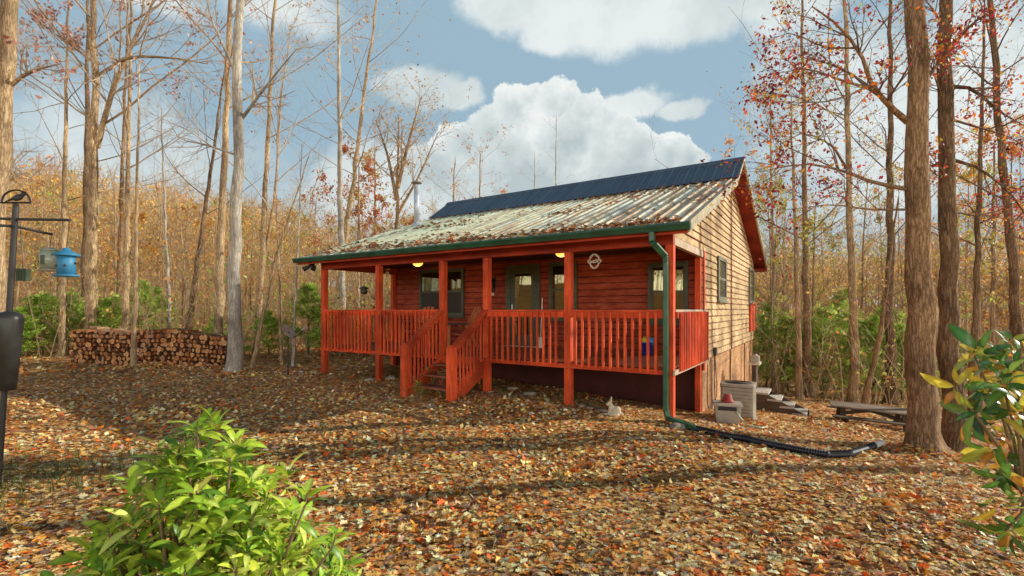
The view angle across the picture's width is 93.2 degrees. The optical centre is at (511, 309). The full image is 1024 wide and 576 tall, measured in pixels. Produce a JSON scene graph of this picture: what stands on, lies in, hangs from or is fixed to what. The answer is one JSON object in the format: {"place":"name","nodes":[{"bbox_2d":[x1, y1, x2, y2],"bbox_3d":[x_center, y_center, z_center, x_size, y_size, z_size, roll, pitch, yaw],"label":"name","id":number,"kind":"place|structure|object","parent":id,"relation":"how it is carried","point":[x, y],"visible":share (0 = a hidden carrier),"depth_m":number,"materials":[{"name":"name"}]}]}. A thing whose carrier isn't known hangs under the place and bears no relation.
{"place":"outdoors","nodes":[
{"label":"outdoors","id":0,"kind":"place"},
{"bbox_2d":[0,230,1023,575],"bbox_3d":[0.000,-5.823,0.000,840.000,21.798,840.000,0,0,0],"label":"ground","id":1,"kind":"structure","parent":0,"point":[528,480],"depth_m":4.52,"materials":[{"name":"plant"}]},
{"bbox_2d":[14,305,54,353],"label":"young pine","id":2,"kind":"object","parent":1,"relation":"on","point":[29,329],"visible":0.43,"depth_m":17.08,"materials":[{"name":"green plant"}]},
{"bbox_2d":[0,189,71,485],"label":"feeder pole","id":3,"kind":"object","parent":1,"relation":"on","point":[11,328],"visible":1,"depth_m":4.48,"materials":[{"name":"grey metal"}]},
{"bbox_2d":[15,222,30,280],"bbox_3d":[-4.646,-0.557,4.596,0.114,0.575,0.059,0,0,0],"label":"suet feeder","id":4,"kind":"object","parent":3,"relation":"hanging from","point":[22,274],"visible":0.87,"depth_m":4.58,"materials":[{"name":"green metal"}]},
{"bbox_2d":[38,236,59,271],"bbox_3d":[-4.586,-0.564,4.800,0.160,0.364,0.158,0,0,0],"label":"bird feeder","id":5,"kind":"object","parent":3,"relation":"hanging from","point":[47,261],"visible":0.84,"depth_m":4.74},
{"bbox_2d":[51,224,81,276],"bbox_3d":[-4.051,-0.541,4.400,0.208,0.483,0.208,0,0,0],"label":"bird feeder","id":6,"kind":"object","parent":3,"relation":"hanging from","point":[65,265],"visible":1,"depth_m":4.35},
{"bbox_2d":[0,0,90,402],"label":"tree","id":7,"kind":"object","parent":1,"relation":"on","point":[9,40],"visible":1,"depth_m":8.11,"materials":[{"name":"beige plant"}]},
{"bbox_2d":[13,291,83,354],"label":"young pine","id":8,"kind":"object","parent":1,"relation":"on","point":[38,311],"visible":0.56,"depth_m":17.96,"materials":[{"name":"green plant"}]},
{"bbox_2d":[18,207,82,295],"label":"tree","id":9,"kind":"object","parent":1,"relation":"on","point":[72,248],"visible":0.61,"depth_m":22.96,"materials":[{"name":"brown plant"}]},
{"bbox_2d":[26,290,84,349],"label":"young pine","id":10,"kind":"object","parent":1,"relation":"on","point":[75,301],"visible":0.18,"depth_m":19.50,"materials":[{"name":"green plant"}]},
{"bbox_2d":[7,175,117,326],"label":"tree","id":11,"kind":"object","parent":1,"relation":"on","point":[42,182],"visible":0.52,"depth_m":25.50,"materials":[{"name":"orange plant"}]},
{"bbox_2d":[25,170,100,290],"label":"tree","id":12,"kind":"object","parent":1,"relation":"on","point":[50,191],"visible":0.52,"depth_m":27.09,"materials":[{"name":"orange plant"}]},
{"bbox_2d":[19,0,195,345],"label":"tree","id":13,"kind":"object","parent":1,"relation":"on","point":[85,192],"visible":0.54,"depth_m":20.47,"materials":[{"name":"brown plant"}]},
{"bbox_2d":[0,429,220,533],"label":"grass","id":14,"kind":"structure","parent":1,"relation":"on","point":[55,472],"depth_m":4.72,"materials":[{"name":"plant"}]},
{"bbox_2d":[76,226,148,294],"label":"tree","id":15,"kind":"object","parent":1,"relation":"on","point":[106,231],"visible":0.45,"depth_m":35.59,"materials":[{"name":"orange plant"}]},
{"bbox_2d":[12,0,219,356],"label":"tree","id":16,"kind":"object","parent":1,"relation":"on","point":[62,343],"visible":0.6,"depth_m":17.36,"materials":[{"name":"beige plant"}]},
{"bbox_2d":[85,292,147,329],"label":"young pine","id":17,"kind":"object","parent":1,"relation":"on","point":[106,302],"visible":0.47,"depth_m":18.32,"materials":[{"name":"green plant"}]},
{"bbox_2d":[17,0,226,329],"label":"tree","id":18,"kind":"object","parent":1,"relation":"on","point":[126,281],"visible":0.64,"depth_m":17.91,"materials":[{"name":"beige plant"}]},
{"bbox_2d":[27,0,230,327],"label":"tree","id":19,"kind":"object","parent":1,"relation":"on","point":[121,229],"visible":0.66,"depth_m":18.97,"materials":[{"name":"brown plant"}]},
{"bbox_2d":[97,199,182,327],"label":"tree","id":20,"kind":"object","parent":1,"relation":"on","point":[142,216],"visible":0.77,"depth_m":18.48,"materials":[{"name":"brown plant"}]},
{"bbox_2d":[129,279,173,329],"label":"young pine","id":21,"kind":"object","parent":1,"relation":"on","point":[145,294],"visible":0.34,"depth_m":21.02,"materials":[{"name":"green plant"}]},
{"bbox_2d":[88,81,218,327],"bbox_3d":[-14.063,-3.856,19.826,3.961,11.513,5.718,0,0,-22],"label":"tree","id":22,"kind":"object","parent":1,"relation":"on","point":[167,258],"visible":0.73,"depth_m":19.96,"materials":[{"name":"brown plant"}]},
{"bbox_2d":[79,326,227,359],"bbox_3d":[-10.802,1.093,14.776,5.504,1.147,0.537,0,0,11],"label":"firewood","id":23,"kind":"object","parent":1,"relation":"on","point":[100,327],"visible":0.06,"depth_m":14.93,"materials":[{"name":"brown wood"}]},
{"bbox_2d":[100,61,208,367],"bbox_3d":[-10.231,-2.535,14.239,2.481,8.850,3.871,0,0,0],"label":"sapling","id":24,"kind":"object","parent":1,"relation":"on","point":[133,357],"visible":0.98,"depth_m":13.62,"materials":[{"name":"beige plant"}]},
{"bbox_2d":[13,0,302,328],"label":"oak tree","id":25,"kind":"object","parent":1,"relation":"on","point":[95,143],"visible":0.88,"depth_m":17.65,"materials":[{"name":"beige plant"}]},
{"bbox_2d":[139,285,181,328],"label":"young pine","id":26,"kind":"object","parent":1,"relation":"on","point":[156,290],"visible":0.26,"depth_m":22.03,"materials":[{"name":"green plant"}]},
{"bbox_2d":[114,174,209,328],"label":"tree","id":27,"kind":"object","parent":1,"relation":"on","point":[162,269],"visible":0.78,"depth_m":19.51,"materials":[{"name":"beige plant"}]},
{"bbox_2d":[130,201,215,317],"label":"tree","id":28,"kind":"object","parent":1,"relation":"on","point":[181,229],"visible":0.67,"depth_m":24.11,"materials":[{"name":"orange plant"}]},
{"bbox_2d":[149,208,214,328],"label":"tree","id":29,"kind":"object","parent":1,"relation":"on","point":[184,245],"visible":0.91,"depth_m":19.71,"materials":[{"name":"brown plant"}]},
{"bbox_2d":[174,204,228,331],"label":"tree","id":30,"kind":"object","parent":1,"relation":"on","point":[208,223],"visible":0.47,"depth_m":23.73,"materials":[{"name":"brown plant"}]},
{"bbox_2d":[40,404,366,575],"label":"rhododendron bush","id":31,"kind":"object","parent":1,"relation":"on","point":[196,522],"visible":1,"depth_m":2.19,"materials":[{"name":"green plant"}]},
{"bbox_2d":[144,50,274,329],"bbox_3d":[-11.340,-4.222,19.072,7.483,12.227,4.039,0,0,40],"label":"tree","id":32,"kind":"object","parent":1,"relation":"on","point":[199,253],"visible":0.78,"depth_m":18.86,"materials":[{"name":"brown plant"}]},
{"bbox_2d":[168,200,259,329],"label":"tree","id":33,"kind":"object","parent":1,"relation":"on","point":[244,213],"visible":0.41,"depth_m":25.73,"materials":[{"name":"beige plant"}]},
{"bbox_2d":[199,178,257,293],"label":"tree","id":34,"kind":"object","parent":1,"relation":"on","point":[214,202],"visible":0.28,"depth_m":23.66,"materials":[{"name":"beige plant"}]},
{"bbox_2d":[103,0,374,334],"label":"tree","id":35,"kind":"object","parent":1,"relation":"on","point":[219,290],"visible":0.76,"depth_m":16.41,"materials":[{"name":"beige plant"}]},
{"bbox_2d":[116,0,362,374],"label":"beech tree","id":36,"kind":"object","parent":1,"relation":"on","point":[234,359],"visible":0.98,"depth_m":12.54,"materials":[{"name":"grey plant"}]},
{"bbox_2d":[110,0,419,348],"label":"tree","id":37,"kind":"object","parent":1,"relation":"on","point":[265,177],"visible":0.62,"depth_m":19.82,"materials":[{"name":"beige plant"}]},
{"bbox_2d":[243,308,291,355],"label":"young pine","id":38,"kind":"object","parent":1,"relation":"on","point":[269,322],"visible":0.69,"depth_m":16.82,"materials":[{"name":"green plant"}]},
{"bbox_2d":[252,163,302,364],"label":"sapling","id":39,"kind":"object","parent":1,"relation":"on","point":[280,333],"visible":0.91,"depth_m":14.51,"materials":[{"name":"beige plant"}]},
{"bbox_2d":[241,193,323,349],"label":"tree","id":40,"kind":"object","parent":1,"relation":"on","point":[283,218],"visible":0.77,"depth_m":19.39,"materials":[{"name":"orange plant"}]},
{"bbox_2d":[245,145,337,368],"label":"sapling","id":41,"kind":"object","parent":1,"relation":"on","point":[252,364],"visible":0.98,"depth_m":13.77,"materials":[{"name":"beige plant"}]},
{"bbox_2d":[265,214,319,337],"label":"tree","id":42,"kind":"object","parent":1,"relation":"on","point":[307,226],"visible":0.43,"depth_m":28.78,"materials":[{"name":"orange plant"}]},
{"bbox_2d":[282,324,306,374],"bbox_3d":[-5.420,1.051,11.982,0.559,1.380,0.381,0,0,-41],"label":"satellite dish","id":43,"kind":"object","parent":1,"relation":"on","point":[288,331],"visible":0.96,"depth_m":11.96,"materials":[{"name":"grey metal"}]},
{"bbox_2d":[269,132,333,366],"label":"sapling","id":44,"kind":"object","parent":1,"relation":"on","point":[293,342],"visible":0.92,"depth_m":14.15,"materials":[{"name":"brown plant"}]},
{"bbox_2d":[269,282,337,354],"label":"young pine","id":45,"kind":"object","parent":1,"relation":"on","point":[316,312],"visible":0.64,"depth_m":17.46,"materials":[{"name":"green plant"}]},
{"bbox_2d":[255,0,440,309],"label":"tree","id":46,"kind":"object","parent":1,"relation":"on","point":[341,286],"visible":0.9,"depth_m":23.82,"materials":[{"name":"grey plant"}]},
{"bbox_2d":[291,135,413,337],"bbox_3d":[-9.595,-4.087,29.721,6.977,12.356,5.962,0,0,-30],"label":"tree","id":47,"kind":"object","parent":1,"relation":"on","point":[361,176],"visible":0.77,"depth_m":29.93,"materials":[{"name":"beige plant"}]},
{"bbox_2d":[246,0,472,315],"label":"tree","id":48,"kind":"object","parent":1,"relation":"on","point":[352,190],"visible":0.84,"depth_m":27.01,"materials":[{"name":"beige plant"}]},
{"bbox_2d":[314,144,429,337],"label":"tree","id":49,"kind":"object","parent":1,"relation":"on","point":[368,156],"visible":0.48,"depth_m":32.24,"materials":[{"name":"beige plant"}]},
{"bbox_2d":[342,71,462,228],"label":"tree","id":50,"kind":"object","parent":1,"relation":"on","point":[392,174],"visible":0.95,"depth_m":26.93,"materials":[{"name":"brown plant"}]},
{"bbox_2d":[402,155,486,221],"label":"tree","id":51,"kind":"object","parent":1,"relation":"on","point":[454,177],"visible":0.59,"depth_m":38.22,"materials":[{"name":"beige plant"}]},
{"bbox_2d":[430,125,513,199],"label":"tree","id":52,"kind":"object","parent":1,"relation":"on","point":[480,173],"visible":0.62,"depth_m":39.67,"materials":[{"name":"beige plant"}]},
{"bbox_2d":[0,337,1023,575],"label":"fallen leaves","id":53,"kind":"object","parent":1,"relation":"on","point":[873,462],"depth_m":5.08,"materials":[{"name":"plant"}]},
{"bbox_2d":[606,396,623,416],"bbox_3d":[1.697,1.615,7.999,0.285,0.353,0.178,0,0,12],"label":"rabbit statue","id":54,"kind":"object","parent":53,"relation":"on","point":[614,411],"visible":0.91,"depth_m":7.96,"materials":[{"name":"beige stone"}]},
{"bbox_2d":[5,127,1023,355],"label":"distant forest","id":55,"kind":"object","parent":1,"relation":"on","point":[55,180],"visible":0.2,"depth_m":45.03,"materials":[{"name":"brown plant"}]},
{"bbox_2d":[6,219,1023,413],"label":"underbrush","id":56,"kind":"object","parent":1,"relation":"on","point":[246,319],"visible":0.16,"depth_m":18.48,"materials":[{"name":"green plant"}]},
{"bbox_2d":[292,157,766,421],"bbox_3d":[1.595,-0.015,14.582,9.772,8.130,12.770,0,0,33],"label":"cabin","id":57,"kind":"object","parent":1,"relation":"on","point":[681,291],"visible":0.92,"depth_m":10.88,"materials":[{"name":"wood"}]},
{"bbox_2d":[417,267,464,317],"bbox_3d":[-2.017,-0.460,13.655,1.710,1.380,0.084,0,0,33],"label":"window","id":58,"kind":"structure","parent":57,"relation":"in","point":[428,279],"depth_m":13.54,"materials":[{"name":"clear glass"}]},
{"bbox_2d":[438,306,480,346],"bbox_3d":[-1.299,0.428,12.032,0.928,1.043,0.740,0,0,-22],"label":"porch chair","id":59,"kind":"object","parent":57,"relation":"on","point":[473,314],"visible":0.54,"depth_m":11.99,"materials":[{"name":"brown wood"}]},
{"bbox_2d":[304,177,726,256],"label":"roof leaves","id":60,"kind":"object","parent":57,"relation":"on","point":[638,221],"visible":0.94,"depth_m":10.68,"materials":[{"name":"brown plant"}]},
{"bbox_2d":[547,261,578,321],"bbox_3d":[1.209,-0.430,11.586,0.810,1.440,0.084,0,0,33],"label":"window","id":61,"kind":"structure","parent":57,"relation":"in","point":[556,269],"depth_m":11.66,"materials":[{"name":"green glass"}]},
{"bbox_2d":[646,261,687,325],"bbox_3d":[3.291,-0.335,10.253,0.900,1.350,0.084,0,0,33],"label":"window","id":62,"kind":"structure","parent":57,"relation":"in","point":[655,270],"depth_m":10.33,"materials":[{"name":"clear glass"}]},
{"bbox_2d":[717,256,728,302],"bbox_3d":[5.078,-0.708,11.638,0.068,1.085,1.190,0,0,33],"label":"window","id":63,"kind":"structure","parent":57,"relation":"in","point":[722,262],"depth_m":11.66,"materials":[{"name":"grey glass"}]},
{"bbox_2d":[749,267,755,304],"bbox_3d":[8.195,-0.782,16.506,0.068,1.235,1.350,0,0,33],"label":"window","id":64,"kind":"structure","parent":57,"relation":"in","point":[751,271],"depth_m":16.53,"materials":[{"name":"grey glass"}]},
{"bbox_2d":[712,400,742,425],"bbox_3d":[3.919,1.881,8.817,0.490,0.385,0.417,0,0,20],"label":"storage bin","id":65,"kind":"object","parent":1,"relation":"on","point":[726,413],"visible":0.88,"depth_m":8.66,"materials":[{"name":"grey plastic"}]},
{"bbox_2d":[720,380,756,421],"bbox_3d":[4.420,1.773,9.450,0.608,0.719,0.608,0,0,32],"label":"air conditioner","id":66,"kind":"object","parent":1,"relation":"on","point":[744,392],"visible":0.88,"depth_m":9.18,"materials":[{"name":"beige paint"}]},
{"bbox_2d":[753,300,794,386],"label":"young pine","id":67,"kind":"object","parent":1,"relation":"on","point":[767,325],"visible":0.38,"depth_m":22.78,"materials":[{"name":"green plant"}]},
{"bbox_2d":[663,409,885,457],"bbox_3d":[4.099,1.842,6.781,3.365,0.524,1.963,0,0,0],"label":"drain pipe","id":68,"kind":"object","parent":1,"relation":"on","point":[853,452],"visible":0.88,"depth_m":6.38,"materials":[{"name":"black plastic"}]},
{"bbox_2d":[750,144,801,319],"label":"tree","id":69,"kind":"object","parent":1,"relation":"on","point":[782,213],"visible":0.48,"depth_m":22.92,"materials":[{"name":"orange plant"}]},
{"bbox_2d":[755,206,801,387],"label":"tree","id":70,"kind":"object","parent":1,"relation":"on","point":[773,293],"visible":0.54,"depth_m":21.70,"materials":[{"name":"orange plant"}]},
{"bbox_2d":[749,361,808,416],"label":"back steps","id":71,"kind":"structure","parent":1,"relation":"on","point":[768,399],"depth_m":11.55,"materials":[{"name":"grey wood"}]},
{"bbox_2d":[752,164,819,390],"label":"tree","id":72,"kind":"object","parent":1,"relation":"on","point":[809,223],"visible":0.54,"depth_m":20.30,"materials":[{"name":"orange plant"}]},
{"bbox_2d":[759,186,812,310],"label":"tree","id":73,"kind":"object","parent":1,"relation":"on","point":[784,242],"visible":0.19,"depth_m":41.25,"materials":[{"name":"brown plant"}]},
{"bbox_2d":[754,309,819,390],"bbox_3d":[11.842,1.775,20.959,2.791,3.717,3.474,0,0,19],"label":"bush","id":74,"kind":"object","parent":1,"relation":"on","point":[782,332],"visible":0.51,"depth_m":20.85,"materials":[{"name":"green plant"}]},
{"bbox_2d":[640,0,937,395],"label":"tree","id":75,"kind":"object","parent":1,"relation":"on","point":[807,343],"visible":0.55,"depth_m":19.45,"materials":[{"name":"brown plant"}]},
{"bbox_2d":[719,71,897,385],"bbox_3d":[12.648,-3.919,23.269,7.778,15.836,9.858,0,0,-15],"label":"tree","id":76,"kind":"object","parent":1,"relation":"on","point":[772,210],"visible":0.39,"depth_m":23.96,"materials":[{"name":"beige plant"}]},
{"bbox_2d":[758,304,873,394],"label":"young pine","id":77,"kind":"object","parent":1,"relation":"on","point":[824,321],"visible":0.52,"depth_m":20.28,"materials":[{"name":"green plant"}]},
{"bbox_2d":[774,193,860,314],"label":"tree","id":78,"kind":"object","parent":1,"relation":"on","point":[814,213],"visible":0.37,"depth_m":32.77,"materials":[{"name":"beige plant"}]},
{"bbox_2d":[769,192,869,386],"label":"tree","id":79,"kind":"object","parent":1,"relation":"on","point":[813,195],"visible":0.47,"depth_m":25.93,"materials":[{"name":"brown plant"}]},
{"bbox_2d":[782,207,857,346],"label":"tree","id":80,"kind":"object","parent":1,"relation":"on","point":[814,235],"visible":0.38,"depth_m":25.36,"materials":[{"name":"beige plant"}]},
{"bbox_2d":[754,80,900,400],"bbox_3d":[9.485,-2.557,17.644,6.364,12.133,5.605,0,0,0],"label":"tree","id":81,"kind":"object","parent":1,"relation":"on","point":[798,371],"visible":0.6,"depth_m":17.41,"materials":[{"name":"beige plant"}]},
{"bbox_2d":[794,219,878,386],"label":"tree","id":82,"kind":"object","parent":1,"relation":"on","point":[832,245],"visible":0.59,"depth_m":24.84,"materials":[{"name":"beige plant"}]},
{"bbox_2d":[700,0,976,457],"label":"oak tree","id":83,"kind":"object","parent":1,"relation":"on","point":[923,424],"visible":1,"depth_m":7.19,"materials":[{"name":"brown plant"}]},
{"bbox_2d":[811,287,883,393],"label":"young pine","id":84,"kind":"object","parent":1,"relation":"on","point":[842,315],"visible":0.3,"depth_m":21.66,"materials":[{"name":"green plant"}]},
{"bbox_2d":[728,0,978,402],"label":"tree","id":85,"kind":"object","parent":1,"relation":"on","point":[853,395],"visible":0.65,"depth_m":17.50,"materials":[{"name":"beige plant"}]},
{"bbox_2d":[810,169,904,388],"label":"tree","id":86,"kind":"object","parent":1,"relation":"on","point":[863,269],"visible":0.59,"depth_m":26.64,"materials":[{"name":"brown plant"}]},
{"bbox_2d":[827,400,906,431],"bbox_3d":[8.062,2.436,10.892,1.542,0.497,1.480,3,1,28],"label":"bench","id":87,"kind":"object","parent":1,"relation":"on","point":[899,418],"visible":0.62,"depth_m":10.75,"materials":[{"name":"grey wood"}]},
{"bbox_2d":[836,311,904,399],"bbox_3d":[15.460,1.962,20.467,3.678,3.935,2.955,0,0,-41],"label":"shrub","id":88,"kind":"object","parent":1,"relation":"on","point":[874,320],"visible":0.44,"depth_m":20.31,"materials":[{"name":"green plant"}]},
{"bbox_2d":[846,164,904,315],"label":"tree","id":89,"kind":"object","parent":1,"relation":"on","point":[877,261],"visible":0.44,"depth_m":25.80,"materials":[{"name":"beige plant"}]},
{"bbox_2d":[861,305,905,386],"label":"young pine","id":90,"kind":"object","parent":1,"relation":"on","point":[879,309],"visible":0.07,"depth_m":24.68,"materials":[{"name":"green plant"}]},
{"bbox_2d":[839,320,939,401],"bbox_3d":[15.774,2.176,20.126,3.647,3.525,3.214,0,0,-20],"label":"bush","id":91,"kind":"object","parent":1,"relation":"on","point":[899,328],"visible":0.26,"depth_m":19.91,"materials":[{"name":"green plant"}]},
{"bbox_2d":[828,177,960,403],"bbox_3d":[12.264,-0.398,16.200,3.379,7.855,3.852,0,0,0],"label":"sapling","id":92,"kind":"object","parent":1,"relation":"on","point":[865,399],"visible":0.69,"depth_m":15.94,"materials":[{"name":"brown plant"}]},
{"bbox_2d":[865,148,933,366],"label":"tree","id":93,"kind":"object","parent":1,"relation":"on","point":[882,248],"visible":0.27,"depth_m":24.40,"materials":[{"name":"beige plant"}]},
{"bbox_2d":[792,0,1023,404],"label":"tree","id":94,"kind":"object","parent":1,"relation":"on","point":[889,328],"visible":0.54,"depth_m":18.44,"materials":[{"name":"brown plant"}]},
{"bbox_2d":[856,163,996,307],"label":"tree","id":95,"kind":"object","parent":1,"relation":"on","point":[903,237],"visible":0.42,"depth_m":17.77,"materials":[{"name":"brown plant"}]},
{"bbox_2d":[866,174,1003,396],"bbox_3d":[18.355,-0.867,20.850,4.848,10.022,4.208,0,0,23],"label":"tree","id":96,"kind":"object","parent":1,"relation":"on","point":[938,247],"visible":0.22,"depth_m":20.46,"materials":[{"name":"brown plant"}]},
{"bbox_2d":[864,0,1023,437],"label":"tree","id":97,"kind":"object","parent":1,"relation":"on","point":[1016,322],"visible":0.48,"depth_m":11.42,"materials":[{"name":"brown plant"}]},
{"bbox_2d":[870,0,1023,418],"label":"tree","id":98,"kind":"object","parent":1,"relation":"on","point":[975,326],"visible":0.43,"depth_m":14.84,"materials":[{"name":"brown plant"}]},
{"bbox_2d":[884,136,1023,393],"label":"tree","id":99,"kind":"object","parent":1,"relation":"on","point":[1003,265],"visible":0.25,"depth_m":27.64,"materials":[{"name":"brown plant"}]},
{"bbox_2d":[889,0,1023,454],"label":"oak tree","id":100,"kind":"object","parent":1,"relation":"on","point":[947,350],"visible":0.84,"depth_m":7.84,"materials":[{"name":"brown plant"}]},
{"bbox_2d":[897,102,1023,401],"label":"tree","id":101,"kind":"object","parent":1,"relation":"on","point":[992,303],"visible":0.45,"depth_m":23.86,"materials":[{"name":"brown plant"}]},
{"bbox_2d":[932,181,1008,367],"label":"tree","id":102,"kind":"object","parent":1,"relation":"on","point":[965,270],"visible":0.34,"depth_m":23.86,"materials":[{"name":"beige plant"}]},
{"bbox_2d":[920,324,1023,558],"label":"glossy shrub","id":103,"kind":"object","parent":1,"relation":"on","point":[1003,399],"visible":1,"depth_m":1.51,"materials":[{"name":"green plant"}]},
{"bbox_2d":[933,127,1023,411],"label":"tree","id":104,"kind":"object","parent":1,"relation":"on","point":[970,230],"visible":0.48,"depth_m":18.55,"materials":[{"name":"beige plant"}]},
{"bbox_2d":[958,111,1023,310],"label":"tree","id":105,"kind":"object","parent":1,"relation":"on","point":[1018,149],"visible":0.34,"depth_m":28.00,"materials":[{"name":"brown plant"}]},
{"bbox_2d":[958,114,1023,283],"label":"tree","id":106,"kind":"object","parent":1,"relation":"on","point":[985,224],"visible":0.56,"depth_m":14.93,"materials":[{"name":"brown plant"}]},
{"bbox_2d":[958,143,1023,383],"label":"tree","id":107,"kind":"object","parent":1,"relation":"on","point":[998,243],"visible":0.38,"depth_m":22.36,"materials":[{"name":"brown plant"}]},
{"bbox_2d":[11,0,1023,309],"label":"sky","id":108,"kind":"structure","parent":0,"point":[593,66],"materials":[{"name":"blue"}]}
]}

